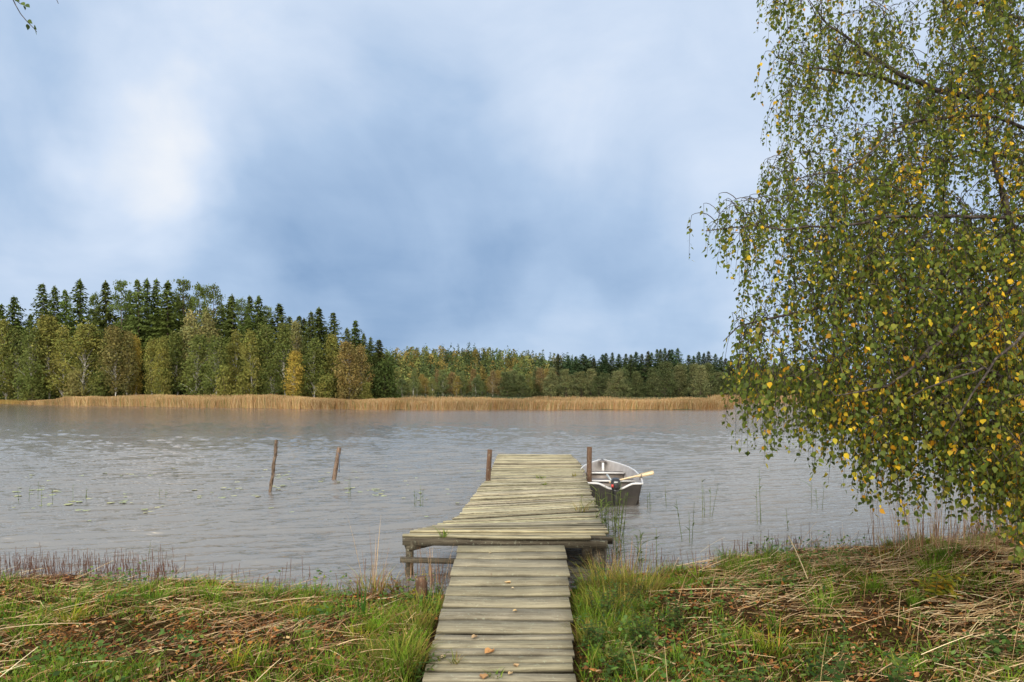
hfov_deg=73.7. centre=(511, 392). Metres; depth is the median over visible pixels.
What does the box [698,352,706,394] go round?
spruce tree
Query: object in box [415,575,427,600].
stump post
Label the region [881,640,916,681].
nettle
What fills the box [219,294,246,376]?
spruce tree
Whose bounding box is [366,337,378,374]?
spruce tree
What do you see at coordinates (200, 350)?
birch tree
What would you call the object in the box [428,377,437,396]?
birch tree
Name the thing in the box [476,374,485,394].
birch tree
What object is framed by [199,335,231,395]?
birch tree
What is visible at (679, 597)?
dead stems
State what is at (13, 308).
spruce tree
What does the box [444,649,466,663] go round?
deck weed
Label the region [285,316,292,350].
spruce tree
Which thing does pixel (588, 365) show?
spruce tree
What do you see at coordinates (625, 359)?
spruce tree
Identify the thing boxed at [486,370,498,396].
birch tree
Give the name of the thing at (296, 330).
birch tree
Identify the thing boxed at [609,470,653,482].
oar
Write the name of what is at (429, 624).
grass tuft
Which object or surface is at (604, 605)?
herb
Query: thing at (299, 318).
spruce tree
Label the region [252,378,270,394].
understory shrub
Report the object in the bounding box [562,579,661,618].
grass tuft
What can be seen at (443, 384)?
birch tree
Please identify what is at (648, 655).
straw
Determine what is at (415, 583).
goldenrod
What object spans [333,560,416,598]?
grass tuft
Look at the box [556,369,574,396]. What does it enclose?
alder tree
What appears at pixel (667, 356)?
spruce tree
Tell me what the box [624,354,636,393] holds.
spruce tree
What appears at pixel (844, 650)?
nettle
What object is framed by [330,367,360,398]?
understory shrub
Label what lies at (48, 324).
birch tree
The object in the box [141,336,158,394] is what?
birch tree
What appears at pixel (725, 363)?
spruce tree
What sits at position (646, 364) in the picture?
spruce tree
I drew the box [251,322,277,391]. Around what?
birch tree
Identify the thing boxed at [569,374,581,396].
alder tree
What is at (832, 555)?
dead straw
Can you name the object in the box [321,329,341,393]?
birch tree
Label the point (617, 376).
alder tree
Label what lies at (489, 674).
deck weed
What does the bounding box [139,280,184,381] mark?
spruce tree
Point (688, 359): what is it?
spruce tree
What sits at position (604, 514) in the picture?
reed plant
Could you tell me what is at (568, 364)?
spruce tree
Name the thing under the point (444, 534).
deck weed
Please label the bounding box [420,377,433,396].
birch tree
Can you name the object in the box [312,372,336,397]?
bush
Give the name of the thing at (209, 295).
pine tree
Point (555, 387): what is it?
alder tree
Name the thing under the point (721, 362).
spruce tree
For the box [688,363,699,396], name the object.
alder tree
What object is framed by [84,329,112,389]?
birch tree
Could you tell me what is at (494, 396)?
hills
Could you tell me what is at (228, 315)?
spruce tree
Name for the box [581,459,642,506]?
rowing boat
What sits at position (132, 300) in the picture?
spruce tree
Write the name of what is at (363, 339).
spruce tree
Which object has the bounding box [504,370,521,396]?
alder tree
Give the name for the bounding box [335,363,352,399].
birch tree
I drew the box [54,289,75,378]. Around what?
spruce tree
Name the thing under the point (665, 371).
alder tree
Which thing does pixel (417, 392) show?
birch tree
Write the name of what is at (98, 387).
bush
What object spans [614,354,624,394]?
spruce tree
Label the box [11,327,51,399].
birch tree
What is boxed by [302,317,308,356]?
spruce tree
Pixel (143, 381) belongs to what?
understory shrub
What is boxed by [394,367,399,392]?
birch tree
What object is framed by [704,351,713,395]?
spruce tree
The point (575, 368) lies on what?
spruce tree
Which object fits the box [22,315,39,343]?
spruce tree
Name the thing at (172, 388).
understory shrub
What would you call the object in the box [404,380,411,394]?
birch tree
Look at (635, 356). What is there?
spruce tree
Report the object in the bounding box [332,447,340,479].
water stake
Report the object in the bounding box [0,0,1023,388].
sky
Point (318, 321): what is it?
spruce tree
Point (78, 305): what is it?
spruce tree
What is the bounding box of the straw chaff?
[0,530,1023,681]
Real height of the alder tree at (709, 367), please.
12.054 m
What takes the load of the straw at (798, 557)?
on the ground at (788, 630)
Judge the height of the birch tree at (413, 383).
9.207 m
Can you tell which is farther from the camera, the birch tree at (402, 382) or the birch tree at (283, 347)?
the birch tree at (402, 382)
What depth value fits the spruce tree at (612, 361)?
241.74 m
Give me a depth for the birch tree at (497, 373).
225.22 m
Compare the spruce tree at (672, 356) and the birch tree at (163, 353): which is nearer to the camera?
the birch tree at (163, 353)
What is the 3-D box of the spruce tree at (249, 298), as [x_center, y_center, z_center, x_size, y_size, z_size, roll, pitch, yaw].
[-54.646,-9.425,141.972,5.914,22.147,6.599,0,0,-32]
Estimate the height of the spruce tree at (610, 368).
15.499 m
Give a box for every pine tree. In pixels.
[86,293,100,332]
[106,279,134,348]
[169,277,197,394]
[190,282,207,330]
[202,283,226,342]
[233,297,252,342]
[260,306,271,345]
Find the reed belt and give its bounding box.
[299,395,735,409]
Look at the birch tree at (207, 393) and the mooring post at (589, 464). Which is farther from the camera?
the birch tree at (207, 393)
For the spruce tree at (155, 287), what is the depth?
151.04 m
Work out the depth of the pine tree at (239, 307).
137.28 m
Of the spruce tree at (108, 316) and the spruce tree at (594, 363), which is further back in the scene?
the spruce tree at (594, 363)
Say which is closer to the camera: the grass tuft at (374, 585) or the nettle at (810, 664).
the nettle at (810, 664)
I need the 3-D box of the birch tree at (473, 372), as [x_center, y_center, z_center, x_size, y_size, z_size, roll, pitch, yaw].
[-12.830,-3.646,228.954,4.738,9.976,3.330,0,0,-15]
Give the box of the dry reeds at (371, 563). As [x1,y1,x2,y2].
[347,516,390,592]
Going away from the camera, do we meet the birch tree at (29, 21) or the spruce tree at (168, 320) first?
the birch tree at (29, 21)
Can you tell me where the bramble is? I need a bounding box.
[981,590,1023,659]
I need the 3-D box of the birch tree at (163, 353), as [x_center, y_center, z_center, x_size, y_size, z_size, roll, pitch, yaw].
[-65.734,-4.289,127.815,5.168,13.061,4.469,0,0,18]
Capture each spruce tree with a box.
[0,297,34,388]
[0,304,17,388]
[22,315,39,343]
[25,283,63,399]
[47,286,64,393]
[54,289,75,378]
[58,278,93,367]
[75,280,127,378]
[116,290,142,367]
[118,279,157,394]
[124,277,160,390]
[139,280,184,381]
[144,278,168,336]
[162,298,193,392]
[208,312,240,375]
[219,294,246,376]
[219,301,234,364]
[236,295,274,392]
[238,295,255,378]
[270,303,298,376]
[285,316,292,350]
[290,316,306,351]
[294,307,338,374]
[299,312,326,386]
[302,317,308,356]
[322,312,343,373]
[338,327,355,363]
[348,320,366,354]
[356,333,371,384]
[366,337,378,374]
[368,340,400,390]
[548,354,563,394]
[563,355,573,374]
[570,356,581,374]
[572,353,593,387]
[582,356,592,382]
[590,358,599,375]
[594,354,610,393]
[599,353,616,380]
[608,352,619,394]
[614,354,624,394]
[618,354,629,393]
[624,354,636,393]
[626,352,644,392]
[637,354,647,392]
[638,352,658,385]
[642,351,653,391]
[653,349,664,372]
[654,349,661,394]
[660,348,666,395]
[664,350,674,364]
[667,349,677,394]
[673,348,685,370]
[684,355,692,395]
[687,356,698,395]
[693,351,702,367]
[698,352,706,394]
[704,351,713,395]
[709,354,722,395]
[712,357,725,375]
[722,358,733,375]
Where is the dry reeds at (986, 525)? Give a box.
[955,496,1017,542]
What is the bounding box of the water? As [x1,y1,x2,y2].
[0,402,1022,598]
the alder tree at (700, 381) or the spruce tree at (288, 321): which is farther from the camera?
the alder tree at (700, 381)
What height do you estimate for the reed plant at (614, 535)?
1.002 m
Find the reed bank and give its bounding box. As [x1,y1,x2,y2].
[20,394,329,408]
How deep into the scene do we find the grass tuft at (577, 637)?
5.99 m
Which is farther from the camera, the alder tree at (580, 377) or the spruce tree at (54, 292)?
the alder tree at (580, 377)
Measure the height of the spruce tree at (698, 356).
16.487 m
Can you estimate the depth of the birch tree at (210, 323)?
136.40 m
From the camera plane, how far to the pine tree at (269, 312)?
137.60 m
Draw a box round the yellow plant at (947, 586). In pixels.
[908,569,968,598]
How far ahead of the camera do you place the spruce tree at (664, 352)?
246.74 m
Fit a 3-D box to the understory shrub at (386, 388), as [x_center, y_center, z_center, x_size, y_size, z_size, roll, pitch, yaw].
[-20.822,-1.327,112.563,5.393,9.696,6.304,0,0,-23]
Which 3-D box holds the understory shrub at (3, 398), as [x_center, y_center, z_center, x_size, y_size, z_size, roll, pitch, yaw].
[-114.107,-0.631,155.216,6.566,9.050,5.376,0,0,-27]
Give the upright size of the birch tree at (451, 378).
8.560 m
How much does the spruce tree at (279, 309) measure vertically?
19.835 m
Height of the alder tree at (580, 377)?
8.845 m
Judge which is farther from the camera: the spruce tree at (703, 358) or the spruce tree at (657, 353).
the spruce tree at (657, 353)
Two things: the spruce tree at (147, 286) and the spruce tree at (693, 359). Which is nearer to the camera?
the spruce tree at (147, 286)
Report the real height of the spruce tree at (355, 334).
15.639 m
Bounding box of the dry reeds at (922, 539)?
[857,466,1004,559]
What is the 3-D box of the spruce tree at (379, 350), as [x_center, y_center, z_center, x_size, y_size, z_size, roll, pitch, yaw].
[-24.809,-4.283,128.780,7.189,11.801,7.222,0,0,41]
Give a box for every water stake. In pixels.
[268,440,278,491]
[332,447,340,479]
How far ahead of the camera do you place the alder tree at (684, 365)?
223.49 m
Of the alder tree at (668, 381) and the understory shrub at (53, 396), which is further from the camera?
the alder tree at (668, 381)
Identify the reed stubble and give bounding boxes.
[0,513,1008,607]
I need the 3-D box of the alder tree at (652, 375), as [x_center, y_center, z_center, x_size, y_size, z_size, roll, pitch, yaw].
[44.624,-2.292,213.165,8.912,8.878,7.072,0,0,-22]
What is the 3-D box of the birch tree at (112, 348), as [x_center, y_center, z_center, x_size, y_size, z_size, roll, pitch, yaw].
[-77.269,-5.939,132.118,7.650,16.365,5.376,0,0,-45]
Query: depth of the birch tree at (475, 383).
220.46 m
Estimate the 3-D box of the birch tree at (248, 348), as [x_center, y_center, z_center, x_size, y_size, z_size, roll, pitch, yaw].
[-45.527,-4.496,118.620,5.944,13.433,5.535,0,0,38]
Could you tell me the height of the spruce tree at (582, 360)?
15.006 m
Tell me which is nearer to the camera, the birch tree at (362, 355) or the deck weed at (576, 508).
the deck weed at (576, 508)
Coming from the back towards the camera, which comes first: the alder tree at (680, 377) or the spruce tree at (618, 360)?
the spruce tree at (618, 360)
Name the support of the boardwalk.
on the ground at (788, 630)
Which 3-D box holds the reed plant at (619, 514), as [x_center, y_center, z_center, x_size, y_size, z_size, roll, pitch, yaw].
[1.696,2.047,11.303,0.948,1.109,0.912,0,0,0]
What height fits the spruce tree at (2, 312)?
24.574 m
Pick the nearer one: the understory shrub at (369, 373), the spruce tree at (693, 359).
the understory shrub at (369, 373)
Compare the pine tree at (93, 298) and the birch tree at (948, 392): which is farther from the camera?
the pine tree at (93, 298)
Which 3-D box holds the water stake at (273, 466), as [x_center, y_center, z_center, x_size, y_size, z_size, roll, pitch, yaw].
[-5.502,1.995,15.706,0.284,1.820,0.126,0,0,0]
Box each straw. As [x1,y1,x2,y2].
[0,527,1023,681]
[249,596,322,606]
[603,644,675,664]
[651,588,773,591]
[788,535,807,578]
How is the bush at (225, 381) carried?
on the hills
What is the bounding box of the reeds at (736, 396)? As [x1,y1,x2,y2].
[707,394,862,403]
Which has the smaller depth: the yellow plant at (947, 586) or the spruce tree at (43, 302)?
the yellow plant at (947, 586)
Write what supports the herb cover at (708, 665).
on the ground at (788, 630)
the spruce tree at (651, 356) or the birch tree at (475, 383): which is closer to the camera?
the birch tree at (475, 383)
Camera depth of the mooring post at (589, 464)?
13.95 m
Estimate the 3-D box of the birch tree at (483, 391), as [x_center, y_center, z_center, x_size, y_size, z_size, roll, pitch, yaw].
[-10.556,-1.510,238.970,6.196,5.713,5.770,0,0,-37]
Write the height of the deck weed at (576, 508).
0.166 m
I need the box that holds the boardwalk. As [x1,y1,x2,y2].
[422,545,575,681]
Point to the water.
(399, 457)
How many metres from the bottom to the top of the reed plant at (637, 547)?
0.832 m
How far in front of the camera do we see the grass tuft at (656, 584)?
7.46 m
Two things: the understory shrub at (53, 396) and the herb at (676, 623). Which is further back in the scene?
the understory shrub at (53, 396)
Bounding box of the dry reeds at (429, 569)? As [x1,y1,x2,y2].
[400,540,455,586]
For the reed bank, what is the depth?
108.20 m
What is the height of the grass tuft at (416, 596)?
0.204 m
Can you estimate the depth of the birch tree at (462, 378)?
226.66 m
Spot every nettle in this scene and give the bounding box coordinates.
[726,662,782,681]
[798,636,868,681]
[824,615,855,681]
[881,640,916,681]
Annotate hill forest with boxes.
[370,343,850,394]
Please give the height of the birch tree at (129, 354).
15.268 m
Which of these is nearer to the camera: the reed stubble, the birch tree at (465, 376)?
the reed stubble
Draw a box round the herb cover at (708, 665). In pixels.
[0,522,1023,681]
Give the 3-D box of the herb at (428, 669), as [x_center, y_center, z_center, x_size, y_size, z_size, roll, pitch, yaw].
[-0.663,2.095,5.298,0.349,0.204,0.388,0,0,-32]
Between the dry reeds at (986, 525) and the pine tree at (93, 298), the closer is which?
the dry reeds at (986, 525)
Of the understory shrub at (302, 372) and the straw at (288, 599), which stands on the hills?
the understory shrub at (302, 372)
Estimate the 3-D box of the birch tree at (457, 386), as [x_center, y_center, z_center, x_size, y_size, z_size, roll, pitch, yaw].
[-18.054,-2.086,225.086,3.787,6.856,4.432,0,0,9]
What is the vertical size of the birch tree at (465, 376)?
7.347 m
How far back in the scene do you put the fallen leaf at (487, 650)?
5.46 m
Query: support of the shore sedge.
on the hills
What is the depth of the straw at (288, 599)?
7.12 m
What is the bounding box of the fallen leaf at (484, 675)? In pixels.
[479,673,487,678]
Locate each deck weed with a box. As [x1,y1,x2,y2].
[433,526,452,537]
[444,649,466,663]
[481,667,503,678]
[572,500,593,511]
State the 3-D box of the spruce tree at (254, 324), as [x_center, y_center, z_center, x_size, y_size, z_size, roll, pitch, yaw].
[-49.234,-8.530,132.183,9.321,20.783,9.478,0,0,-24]
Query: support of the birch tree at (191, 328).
on the hills
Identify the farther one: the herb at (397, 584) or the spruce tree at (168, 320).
the spruce tree at (168, 320)
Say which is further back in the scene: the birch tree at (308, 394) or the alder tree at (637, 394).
the alder tree at (637, 394)
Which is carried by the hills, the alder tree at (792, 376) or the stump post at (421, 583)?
the alder tree at (792, 376)
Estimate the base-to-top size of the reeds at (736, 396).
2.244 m
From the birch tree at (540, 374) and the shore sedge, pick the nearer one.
the shore sedge
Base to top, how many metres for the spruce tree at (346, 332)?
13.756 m
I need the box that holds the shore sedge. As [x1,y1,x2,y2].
[0,399,36,404]
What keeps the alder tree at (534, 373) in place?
on the hills
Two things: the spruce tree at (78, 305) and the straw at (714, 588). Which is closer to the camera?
the straw at (714, 588)
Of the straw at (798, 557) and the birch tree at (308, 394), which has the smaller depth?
the straw at (798, 557)
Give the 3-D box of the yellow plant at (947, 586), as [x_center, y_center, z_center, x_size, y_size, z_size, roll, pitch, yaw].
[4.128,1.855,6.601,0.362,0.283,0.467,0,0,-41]
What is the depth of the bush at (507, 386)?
214.48 m
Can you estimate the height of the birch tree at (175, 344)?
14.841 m
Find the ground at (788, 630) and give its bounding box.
[0,532,1023,681]
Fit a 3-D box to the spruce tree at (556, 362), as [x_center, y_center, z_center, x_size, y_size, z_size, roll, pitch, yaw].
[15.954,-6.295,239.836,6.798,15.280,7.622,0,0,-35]
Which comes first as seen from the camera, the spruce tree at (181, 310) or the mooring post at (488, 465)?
the mooring post at (488, 465)
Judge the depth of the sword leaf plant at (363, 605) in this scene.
6.61 m
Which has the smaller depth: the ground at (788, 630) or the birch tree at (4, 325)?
the ground at (788, 630)
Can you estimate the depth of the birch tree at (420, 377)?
238.88 m
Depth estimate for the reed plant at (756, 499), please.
12.01 m
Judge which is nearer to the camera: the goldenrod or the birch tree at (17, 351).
the goldenrod
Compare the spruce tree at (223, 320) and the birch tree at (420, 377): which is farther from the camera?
the birch tree at (420, 377)
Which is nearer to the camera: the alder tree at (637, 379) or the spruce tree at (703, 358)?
the alder tree at (637, 379)
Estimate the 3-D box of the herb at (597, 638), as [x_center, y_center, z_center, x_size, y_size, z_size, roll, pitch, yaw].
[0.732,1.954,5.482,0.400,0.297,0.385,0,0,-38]
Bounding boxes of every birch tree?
[0,318,17,399]
[0,326,27,400]
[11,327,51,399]
[13,0,58,34]
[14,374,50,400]
[19,309,66,398]
[41,323,83,396]
[51,319,111,395]
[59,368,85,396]
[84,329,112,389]
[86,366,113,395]
[90,320,130,396]
[116,329,141,395]
[129,333,144,394]
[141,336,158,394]
[148,335,174,391]
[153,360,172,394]
[166,327,189,394]
[170,309,211,394]
[174,334,212,395]
[197,306,222,389]
[198,374,217,395]
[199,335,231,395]
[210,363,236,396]
[224,329,249,391]
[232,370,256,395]
[235,328,263,394]
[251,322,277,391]
[257,358,287,394]
[266,317,300,395]
[278,349,308,395]
[288,320,305,364]
[297,373,316,396]
[299,337,327,397]
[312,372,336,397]
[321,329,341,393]
[331,341,365,399]
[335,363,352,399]
[351,344,375,398]
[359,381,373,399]
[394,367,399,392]
[396,378,409,396]
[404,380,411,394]
[407,368,418,394]
[408,380,423,395]
[418,372,424,392]
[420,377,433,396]
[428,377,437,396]
[434,370,445,395]
[436,369,450,396]
[446,372,459,395]
[452,376,462,396]
[453,372,468,395]
[461,375,469,391]
[467,367,476,391]
[470,377,480,396]
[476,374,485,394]
[479,380,489,395]
[483,378,490,393]
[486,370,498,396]
[495,370,500,392]
[495,378,504,396]
[525,374,533,396]
[533,367,545,396]
[686,0,1023,577]
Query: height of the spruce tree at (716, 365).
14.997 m
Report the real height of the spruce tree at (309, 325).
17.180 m
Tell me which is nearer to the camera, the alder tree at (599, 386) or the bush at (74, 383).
the bush at (74, 383)
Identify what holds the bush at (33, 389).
on the hills
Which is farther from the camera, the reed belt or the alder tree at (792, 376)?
the alder tree at (792, 376)
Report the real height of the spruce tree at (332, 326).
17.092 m
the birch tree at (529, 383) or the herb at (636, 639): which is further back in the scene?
the birch tree at (529, 383)
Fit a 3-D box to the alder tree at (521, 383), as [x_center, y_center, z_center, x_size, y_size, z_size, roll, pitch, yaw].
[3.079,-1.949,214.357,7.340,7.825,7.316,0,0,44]
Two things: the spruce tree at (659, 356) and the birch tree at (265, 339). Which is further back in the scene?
the spruce tree at (659, 356)
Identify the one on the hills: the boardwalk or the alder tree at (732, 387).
the alder tree at (732, 387)
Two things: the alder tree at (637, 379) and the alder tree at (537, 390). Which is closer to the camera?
the alder tree at (637, 379)
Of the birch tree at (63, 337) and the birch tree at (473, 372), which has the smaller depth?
the birch tree at (63, 337)
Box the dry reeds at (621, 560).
[589,537,653,577]
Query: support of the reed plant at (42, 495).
in the water
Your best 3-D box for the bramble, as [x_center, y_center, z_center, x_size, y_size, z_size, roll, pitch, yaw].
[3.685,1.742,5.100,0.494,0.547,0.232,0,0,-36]
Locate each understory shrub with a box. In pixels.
[0,377,20,399]
[43,385,62,399]
[116,366,130,395]
[129,363,148,394]
[167,373,183,394]
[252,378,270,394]
[290,363,309,391]
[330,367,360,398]
[356,365,378,395]
[357,377,385,398]
[370,356,401,398]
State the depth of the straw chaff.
5.99 m
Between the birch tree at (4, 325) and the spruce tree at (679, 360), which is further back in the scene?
the spruce tree at (679, 360)
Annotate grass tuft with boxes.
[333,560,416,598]
[348,622,442,676]
[370,596,447,634]
[384,587,444,613]
[560,612,621,645]
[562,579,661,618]
[568,552,647,593]
[596,555,690,600]
[706,549,785,576]
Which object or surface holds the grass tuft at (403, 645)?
on the ground at (788, 630)
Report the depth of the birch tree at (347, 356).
108.87 m
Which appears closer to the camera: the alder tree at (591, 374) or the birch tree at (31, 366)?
the birch tree at (31, 366)
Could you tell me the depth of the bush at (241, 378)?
118.00 m
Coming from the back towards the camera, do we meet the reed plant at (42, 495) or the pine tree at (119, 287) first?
the pine tree at (119, 287)
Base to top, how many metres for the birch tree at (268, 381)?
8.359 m
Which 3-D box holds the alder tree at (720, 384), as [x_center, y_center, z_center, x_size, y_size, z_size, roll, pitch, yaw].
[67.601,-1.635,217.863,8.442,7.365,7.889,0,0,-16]
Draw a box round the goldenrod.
[412,568,425,598]
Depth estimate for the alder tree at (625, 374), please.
209.29 m
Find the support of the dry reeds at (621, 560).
on the ground at (788, 630)
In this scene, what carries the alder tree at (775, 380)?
on the hills
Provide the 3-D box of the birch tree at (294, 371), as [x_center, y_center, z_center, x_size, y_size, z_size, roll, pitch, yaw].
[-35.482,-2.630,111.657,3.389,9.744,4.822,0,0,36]
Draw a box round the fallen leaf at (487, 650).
[485,647,493,652]
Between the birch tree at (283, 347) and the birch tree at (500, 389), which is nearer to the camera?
the birch tree at (283, 347)
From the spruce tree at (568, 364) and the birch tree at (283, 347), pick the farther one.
the spruce tree at (568, 364)
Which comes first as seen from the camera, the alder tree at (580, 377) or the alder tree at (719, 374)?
the alder tree at (580, 377)
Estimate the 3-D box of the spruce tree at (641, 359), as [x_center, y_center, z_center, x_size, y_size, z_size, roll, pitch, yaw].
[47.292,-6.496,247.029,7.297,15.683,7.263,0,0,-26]
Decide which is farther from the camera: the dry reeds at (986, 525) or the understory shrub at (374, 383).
the understory shrub at (374, 383)
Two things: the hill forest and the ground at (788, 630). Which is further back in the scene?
the hill forest
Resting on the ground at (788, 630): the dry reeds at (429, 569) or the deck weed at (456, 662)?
the dry reeds at (429, 569)
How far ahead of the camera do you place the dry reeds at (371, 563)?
8.04 m
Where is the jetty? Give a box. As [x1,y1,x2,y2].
[400,454,612,575]
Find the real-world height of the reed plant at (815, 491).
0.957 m
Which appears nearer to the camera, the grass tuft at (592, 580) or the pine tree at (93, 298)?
the grass tuft at (592, 580)
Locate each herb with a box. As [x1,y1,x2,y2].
[25,619,96,650]
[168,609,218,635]
[384,575,402,595]
[411,644,447,681]
[573,610,607,653]
[586,580,630,622]
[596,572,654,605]
[597,644,644,676]
[610,596,657,650]
[655,593,687,632]
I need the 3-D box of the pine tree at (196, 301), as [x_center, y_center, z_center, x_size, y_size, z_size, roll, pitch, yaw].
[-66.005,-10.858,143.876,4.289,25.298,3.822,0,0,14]
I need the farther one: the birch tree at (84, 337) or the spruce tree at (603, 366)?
the spruce tree at (603, 366)
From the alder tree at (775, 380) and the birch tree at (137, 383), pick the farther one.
the alder tree at (775, 380)
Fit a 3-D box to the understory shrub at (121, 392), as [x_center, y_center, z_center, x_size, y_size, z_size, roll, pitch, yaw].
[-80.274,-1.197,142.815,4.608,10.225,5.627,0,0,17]
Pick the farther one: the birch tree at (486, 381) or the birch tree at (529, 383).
the birch tree at (486, 381)
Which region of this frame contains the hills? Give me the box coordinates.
[140,365,894,409]
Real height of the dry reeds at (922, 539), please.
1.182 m
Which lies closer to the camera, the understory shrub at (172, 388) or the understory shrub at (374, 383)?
the understory shrub at (374, 383)
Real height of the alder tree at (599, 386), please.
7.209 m
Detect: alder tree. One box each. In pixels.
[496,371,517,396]
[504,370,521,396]
[512,375,535,396]
[531,366,545,396]
[532,378,543,396]
[541,368,558,396]
[543,374,561,396]
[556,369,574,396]
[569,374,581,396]
[570,371,592,396]
[579,368,598,396]
[590,376,609,396]
[603,370,631,396]
[612,367,637,396]
[625,371,644,396]
[628,378,649,396]
[644,367,656,396]
[644,372,662,396]
[650,361,677,396]
[656,368,677,396]
[670,365,689,396]
[674,362,691,396]
[687,365,712,396]
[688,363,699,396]
[701,362,723,395]
[712,371,725,394]
[713,376,732,394]
[725,376,742,394]
[769,369,786,396]
[786,367,800,394]
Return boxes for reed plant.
[41,488,58,506]
[581,485,625,534]
[595,506,634,557]
[600,482,639,533]
[615,529,666,563]
[675,501,703,542]
[697,479,730,516]
[750,477,774,523]
[804,473,831,507]
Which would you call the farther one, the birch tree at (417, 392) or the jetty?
the birch tree at (417, 392)
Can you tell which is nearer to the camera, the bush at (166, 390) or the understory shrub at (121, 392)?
the bush at (166, 390)
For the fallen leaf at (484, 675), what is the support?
on the boardwalk
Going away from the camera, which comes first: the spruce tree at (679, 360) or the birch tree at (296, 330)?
the birch tree at (296, 330)
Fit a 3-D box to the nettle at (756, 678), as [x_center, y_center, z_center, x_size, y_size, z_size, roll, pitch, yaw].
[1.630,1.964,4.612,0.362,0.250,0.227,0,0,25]
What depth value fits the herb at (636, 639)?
5.60 m
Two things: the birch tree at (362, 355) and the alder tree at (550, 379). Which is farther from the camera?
the alder tree at (550, 379)
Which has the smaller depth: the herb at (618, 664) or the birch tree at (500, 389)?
the herb at (618, 664)
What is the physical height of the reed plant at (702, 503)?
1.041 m
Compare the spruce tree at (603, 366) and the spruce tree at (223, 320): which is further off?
the spruce tree at (603, 366)
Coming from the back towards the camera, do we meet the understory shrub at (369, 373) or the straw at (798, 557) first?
the understory shrub at (369, 373)
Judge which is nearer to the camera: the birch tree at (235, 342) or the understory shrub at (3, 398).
the birch tree at (235, 342)
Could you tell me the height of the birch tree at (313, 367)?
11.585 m
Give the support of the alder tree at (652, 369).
on the hills
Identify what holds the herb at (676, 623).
on the ground at (788, 630)
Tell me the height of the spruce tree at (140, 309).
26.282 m
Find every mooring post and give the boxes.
[486,449,491,480]
[587,447,591,481]
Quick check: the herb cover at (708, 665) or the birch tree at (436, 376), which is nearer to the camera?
the herb cover at (708, 665)
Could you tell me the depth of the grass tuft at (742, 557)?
8.88 m
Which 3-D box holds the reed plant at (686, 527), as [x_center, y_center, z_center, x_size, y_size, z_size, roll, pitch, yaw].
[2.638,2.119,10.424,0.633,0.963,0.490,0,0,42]
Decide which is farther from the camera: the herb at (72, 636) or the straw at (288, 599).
the straw at (288, 599)
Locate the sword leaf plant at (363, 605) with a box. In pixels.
[356,585,366,615]
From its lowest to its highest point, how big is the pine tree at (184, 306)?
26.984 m
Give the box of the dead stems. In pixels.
[4,507,1023,681]
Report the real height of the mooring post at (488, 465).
2.041 m

